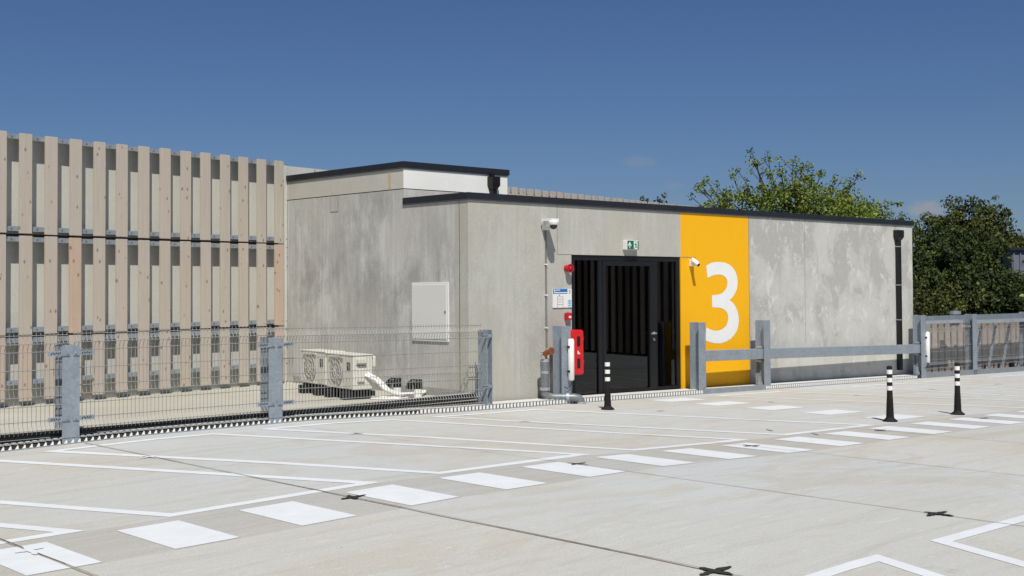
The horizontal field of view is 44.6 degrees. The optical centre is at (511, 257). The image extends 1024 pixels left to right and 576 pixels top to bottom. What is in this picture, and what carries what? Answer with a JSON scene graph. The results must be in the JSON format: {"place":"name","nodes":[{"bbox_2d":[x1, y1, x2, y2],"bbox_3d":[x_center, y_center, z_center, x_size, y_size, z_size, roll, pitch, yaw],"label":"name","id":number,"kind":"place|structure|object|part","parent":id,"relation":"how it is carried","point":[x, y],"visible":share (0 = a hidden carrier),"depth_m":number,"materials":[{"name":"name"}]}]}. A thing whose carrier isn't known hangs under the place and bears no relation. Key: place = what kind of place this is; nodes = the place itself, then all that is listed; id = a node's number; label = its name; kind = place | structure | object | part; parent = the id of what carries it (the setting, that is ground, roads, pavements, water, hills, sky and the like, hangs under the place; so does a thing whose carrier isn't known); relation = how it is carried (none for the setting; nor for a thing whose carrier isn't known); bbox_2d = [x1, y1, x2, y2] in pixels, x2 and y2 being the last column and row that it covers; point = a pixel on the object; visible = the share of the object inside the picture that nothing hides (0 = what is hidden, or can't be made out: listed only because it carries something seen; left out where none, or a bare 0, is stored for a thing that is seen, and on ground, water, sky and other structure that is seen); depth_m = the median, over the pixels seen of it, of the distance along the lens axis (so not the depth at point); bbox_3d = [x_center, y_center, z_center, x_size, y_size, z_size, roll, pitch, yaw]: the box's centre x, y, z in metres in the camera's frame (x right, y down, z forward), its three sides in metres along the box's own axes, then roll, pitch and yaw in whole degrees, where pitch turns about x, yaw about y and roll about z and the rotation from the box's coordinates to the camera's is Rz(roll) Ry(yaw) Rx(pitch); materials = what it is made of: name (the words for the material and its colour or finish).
{"place":"outdoors","nodes":[
{"label":"outdoors","id":0,"kind":"place"},
{"bbox_2d":[0,382,477,445],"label":"service deck","id":1,"kind":"structure","parent":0,"point":[145,404],"depth_m":17.27,"materials":[{"name":"concrete"}]},
{"bbox_2d":[0,138,286,406],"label":"parapet wall","id":2,"kind":"structure","parent":1,"relation":"on","point":[12,248],"depth_m":19.69,"materials":[{"name":"concrete"}]},
{"bbox_2d":[0,130,286,401],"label":"timber screen","id":3,"kind":"object","parent":2,"relation":"attached to","point":[50,230],"visible":0.87,"depth_m":19.59,"materials":[{"name":"wood"}]},
{"bbox_2d":[0,323,492,443],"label":"fence","id":4,"kind":"object","parent":1,"relation":"on","point":[67,418],"visible":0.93,"depth_m":15.50,"materials":[{"name":"metal"}]},
{"bbox_2d":[298,349,344,395],"bbox_3d":[-3.010,1.815,19.830,0.510,0.687,0.946,1,-2,-34],"label":"air conditioner","id":5,"kind":"object","parent":1,"relation":"on","point":[314,364],"visible":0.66,"depth_m":19.70,"materials":[{"name":"white metal"}]},
{"bbox_2d":[325,352,374,399],"bbox_3d":[-2.470,1.798,19.028,0.510,0.675,0.988,1,-2,-34],"label":"air conditioner","id":6,"kind":"object","parent":1,"relation":"on","point":[350,362],"visible":0.83,"depth_m":18.74,"materials":[{"name":"white metal"}]},
{"bbox_2d":[365,373,425,398],"bbox_3d":[-1.671,1.913,18.981,0.478,0.424,1.238,-2,-2,44],"label":"pipe bundle","id":7,"kind":"object","parent":6,"relation":"attached to","point":[391,391],"visible":0.78,"depth_m":18.75,"materials":[{"name":"white plastic"}]},
{"bbox_2d":[386,377,400,396],"bbox_3d":[-1.820,1.986,19.136,0.249,0.297,0.130,0,-1,-3],"label":"vent pipe","id":8,"kind":"object","parent":1,"relation":"on","point":[394,380],"visible":0.71,"depth_m":19.09,"materials":[{"name":"plastic"}]},
{"bbox_2d":[406,379,421,397],"bbox_3d":[-1.473,1.975,18.789,0.249,0.297,0.130,0,-1,-3],"label":"vent pipe","id":9,"kind":"object","parent":1,"relation":"on","point":[418,386],"visible":0.75,"depth_m":18.74,"materials":[{"name":"white plastic"}]},
{"bbox_2d":[286,161,913,402],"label":"concrete building","id":10,"kind":"structure","parent":1,"relation":"on","point":[405,243],"depth_m":21.30,"materials":[{"name":"grey concrete"}]},
{"bbox_2d":[287,166,571,198],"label":"parapet wall","id":11,"kind":"structure","parent":10,"relation":"attached to","point":[291,170],"depth_m":22.77,"materials":[{"name":"concrete"}]},
{"bbox_2d":[507,187,684,205],"bbox_3d":[3.235,-0.798,32.481,0.055,1.378,12.300,-1,-2,36],"label":"timber screen","id":12,"kind":"object","parent":11,"relation":"attached to","point":[523,191],"visible":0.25,"depth_m":29.64,"materials":[{"name":"wood"}]},
{"bbox_2d":[544,231,547,358],"bbox_3d":[0.548,0.780,19.916,0.046,2.420,0.036,1,-2,-43],"label":"cable conduit","id":13,"kind":"object","parent":10,"relation":"attached to","point":[546,294],"visible":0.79,"depth_m":19.92,"materials":[{"name":"white plastic"}]},
{"bbox_2d":[541,218,558,229],"bbox_3d":[0.609,-0.528,19.801,0.200,0.172,0.367,1,-2,-36],"label":"security camera","id":14,"kind":"object","parent":10,"relation":"attached to","point":[549,223],"visible":1,"depth_m":19.72,"materials":[{"name":"white plastic"}]},
{"bbox_2d":[552,289,571,307],"bbox_3d":[0.812,0.658,20.179,0.432,0.303,0.018,1,-2,-43],"label":"information sign","id":15,"kind":"object","parent":10,"relation":"attached to","point":[561,298],"visible":1,"depth_m":20.16,"materials":[{"name":"white plastic"}]},
{"bbox_2d":[564,312,571,319],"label":"call point","id":16,"kind":"structure","parent":10,"relation":"attached to","point":[567,316],"depth_m":20.19,"materials":[{"name":"red plastic"}]},
{"bbox_2d":[564,264,573,272],"bbox_3d":[0.917,0.175,20.221,0.144,0.144,0.124,1,-2,-43],"label":"alarm sounder","id":17,"kind":"object","parent":10,"relation":"attached to","point":[569,268],"visible":1,"depth_m":20.19,"materials":[{"name":"red plastic"}]},
{"bbox_2d":[602,261,656,393],"bbox_3d":[2.012,1.215,21.338,1.358,2.305,0.175,1,-2,-43],"label":"door leaf","id":18,"kind":"structure","parent":10,"relation":"in","point":[628,287],"depth_m":21.39,"materials":[{"name":"metal"}]},
{"bbox_2d":[623,240,638,249],"bbox_3d":[2.024,-0.211,21.288,0.306,0.163,0.110,1,-2,-43],"label":"exit sign","id":19,"kind":"object","parent":10,"relation":"attached to","point":[630,244],"visible":1,"depth_m":21.21,"materials":[{"name":"green plastic"}]},
{"bbox_2d":[689,258,699,266],"bbox_3d":[3.282,0.084,22.383,0.124,0.166,0.229,1,-2,-43],"label":"security camera","id":20,"kind":"object","parent":10,"relation":"attached to","point":[693,261],"visible":1,"depth_m":22.35,"materials":[{"name":"white plastic"}]},
{"bbox_2d":[0,371,1023,575],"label":"parking deck","id":21,"kind":"structure","parent":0,"point":[837,480],"depth_m":10.47,"materials":[{"name":"concrete"}]},
{"bbox_2d":[0,375,918,451],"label":"drainage channel","id":22,"kind":"object","parent":21,"relation":"on","point":[379,413],"visible":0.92,"depth_m":17.43,"materials":[{"name":"metal"}]},
{"bbox_2d":[553,326,570,394],"bbox_3d":[0.784,1.696,19.653,0.204,1.238,0.204,1,-2,-43],"label":"steel post","id":23,"kind":"object","parent":21,"relation":"on","point":[561,337],"visible":0.67,"depth_m":19.64,"materials":[{"name":"grey metal"}]},
{"bbox_2d":[565,339,573,388],"bbox_3d":[0.899,1.664,19.558,0.175,0.780,0.100,1,-2,-43],"label":"tube light","id":24,"kind":"object","parent":23,"relation":"attached to","point":[570,347],"visible":1,"depth_m":19.54,"materials":[{"name":"white plastic"}]},
{"bbox_2d":[571,330,583,374],"bbox_3d":[0.937,1.519,19.957,0.437,0.720,0.229,1,-2,-43],"label":"fire cabinet","id":25,"kind":"object","parent":23,"relation":"attached to","point":[577,336],"visible":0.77,"depth_m":19.92,"materials":[{"name":"red plastic"}]},
{"bbox_3d":[1.024,1.517,19.898,0.330,0.680,0.025,1,-2,-44],"label":"cabinet door","id":26,"kind":"part","parent":25,"relation":"part of","materials":[{"name":"red plastic"}]},
{"bbox_2d":[540,347,585,403],"bbox_3d":[0.799,1.852,19.535,0.737,0.905,0.222,0,-1,-7],"label":"standpipe","id":27,"kind":"object","parent":21,"relation":"on","point":[545,387],"visible":0.98,"depth_m":19.48,"materials":[{"name":"grey metal"}]},
{"bbox_2d":[601,359,613,409],"bbox_3d":[1.420,1.882,18.571,0.200,0.752,0.198,1,-2,-43],"label":"bollard","id":28,"kind":"object","parent":21,"relation":"on","point":[607,400],"visible":1,"depth_m":18.54,"materials":[{"name":"black plastic"}]},
{"bbox_2d":[690,315,925,393],"bbox_3d":[6.128,1.919,24.724,8.067,1.451,0.230,1,-2,-44],"label":"crash barrier","id":29,"kind":"object","parent":21,"relation":"on","point":[763,353],"visible":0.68,"depth_m":23.36,"materials":[{"name":"metal"}]},
{"bbox_2d":[924,332,929,367],"bbox_3d":[9.106,2.032,27.433,0.175,0.805,0.100,1,-2,-43],"label":"tube light","id":30,"kind":"object","parent":29,"relation":"attached to","point":[927,337],"visible":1,"depth_m":27.42,"materials":[{"name":"white plastic"}]},
{"bbox_2d":[882,366,897,421],"bbox_3d":[5.125,1.846,16.949,0.200,0.752,0.198,1,-2,-43],"label":"bollard","id":31,"kind":"object","parent":21,"relation":"on","point":[889,411],"visible":1,"depth_m":16.91,"materials":[{"name":"black plastic"}]},
{"bbox_2d":[950,362,964,414],"bbox_3d":[6.462,1.901,18.125,0.200,0.752,0.198,1,-2,-43],"label":"bollard","id":32,"kind":"object","parent":21,"relation":"on","point":[957,404],"visible":1,"depth_m":18.09,"materials":[{"name":"black plastic"}]},
{"bbox_2d":[925,311,1023,377],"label":"guard fence","id":33,"kind":"object","parent":21,"relation":"on","point":[970,331],"visible":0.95,"depth_m":29.17,"materials":[{"name":"metal"}]},
{"bbox_2d":[926,322,1019,371],"bbox_3d":[11.465,2.637,30.826,8.902,2.130,0.380,1,-2,-44],"label":"board fence","id":34,"kind":"object","parent":33,"relation":"attached to","point":[959,355],"visible":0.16,"depth_m":30.04,"materials":[{"name":"wood"}]},
{"bbox_2d":[0,0,1023,246],"label":"sky","id":35,"kind":"structure","parent":0,"point":[629,100],"materials":[{"name":"blue"}]},
{"label":"ground","id":36,"kind":"structure","parent":0,"visible":0},
{"bbox_2d":[640,192,667,202],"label":"tree","id":37,"kind":"object","parent":36,"relation":"on","point":[658,201],"visible":0.16,"depth_m":65.31,"materials":[{"name":"green plant"}]},
{"bbox_2d":[686,147,894,219],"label":"tree","id":38,"kind":"object","parent":36,"relation":"on","point":[767,200],"visible":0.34,"depth_m":53.27,"materials":[{"name":"green plant"}]},
{"bbox_2d":[820,189,894,219],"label":"tree","id":39,"kind":"object","parent":36,"relation":"on","point":[848,204],"visible":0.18,"depth_m":49.77,"materials":[{"name":"green plant"}]},
{"bbox_2d":[895,202,919,255],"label":"tree","id":40,"kind":"object","parent":36,"relation":"on","point":[901,205],"visible":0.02,"depth_m":47.60,"materials":[{"name":"green plant"}]},
{"bbox_2d":[898,211,981,313],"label":"tree","id":41,"kind":"object","parent":36,"relation":"on","point":[928,243],"visible":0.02,"depth_m":41.52,"materials":[{"name":"green plant"}]},
{"bbox_2d":[913,267,996,327],"bbox_3d":[12.697,5.872,36.749,4.300,11.370,4.346,1,-2,-43],"label":"tree","id":42,"kind":"object","parent":36,"relation":"on","point":[940,302],"visible":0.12,"depth_m":36.61,"materials":[{"name":"green plant"}]},
{"bbox_2d":[912,226,1023,326],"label":"tree","id":43,"kind":"object","parent":36,"relation":"on","point":[946,260],"visible":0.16,"depth_m":39.21,"materials":[{"name":"green plant"}]},
{"bbox_2d":[912,194,1023,271],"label":"tree","id":44,"kind":"object","parent":36,"relation":"on","point":[987,211],"visible":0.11,"depth_m":55.95,"materials":[{"name":"green plant"}]},
{"bbox_2d":[954,260,1023,324],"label":"tree","id":45,"kind":"object","parent":36,"relation":"on","point":[1011,300],"visible":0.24,"depth_m":36.73,"materials":[{"name":"green plant"}]},
{"bbox_2d":[973,216,1023,271],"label":"tree","id":46,"kind":"object","parent":36,"relation":"on","point":[1017,238],"visible":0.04,"depth_m":53.93,"materials":[{"name":"green plant"}]},
{"bbox_2d":[992,290,1023,323],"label":"tree","id":47,"kind":"object","parent":36,"relation":"on","point":[1021,310],"visible":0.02,"depth_m":35.98,"materials":[{"name":"green plant"}]},
{"bbox_2d":[1001,248,1023,274],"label":"building","id":48,"kind":"structure","parent":36,"relation":"on","point":[1016,255],"depth_m":49.94,"materials":[{"name":"metal"}]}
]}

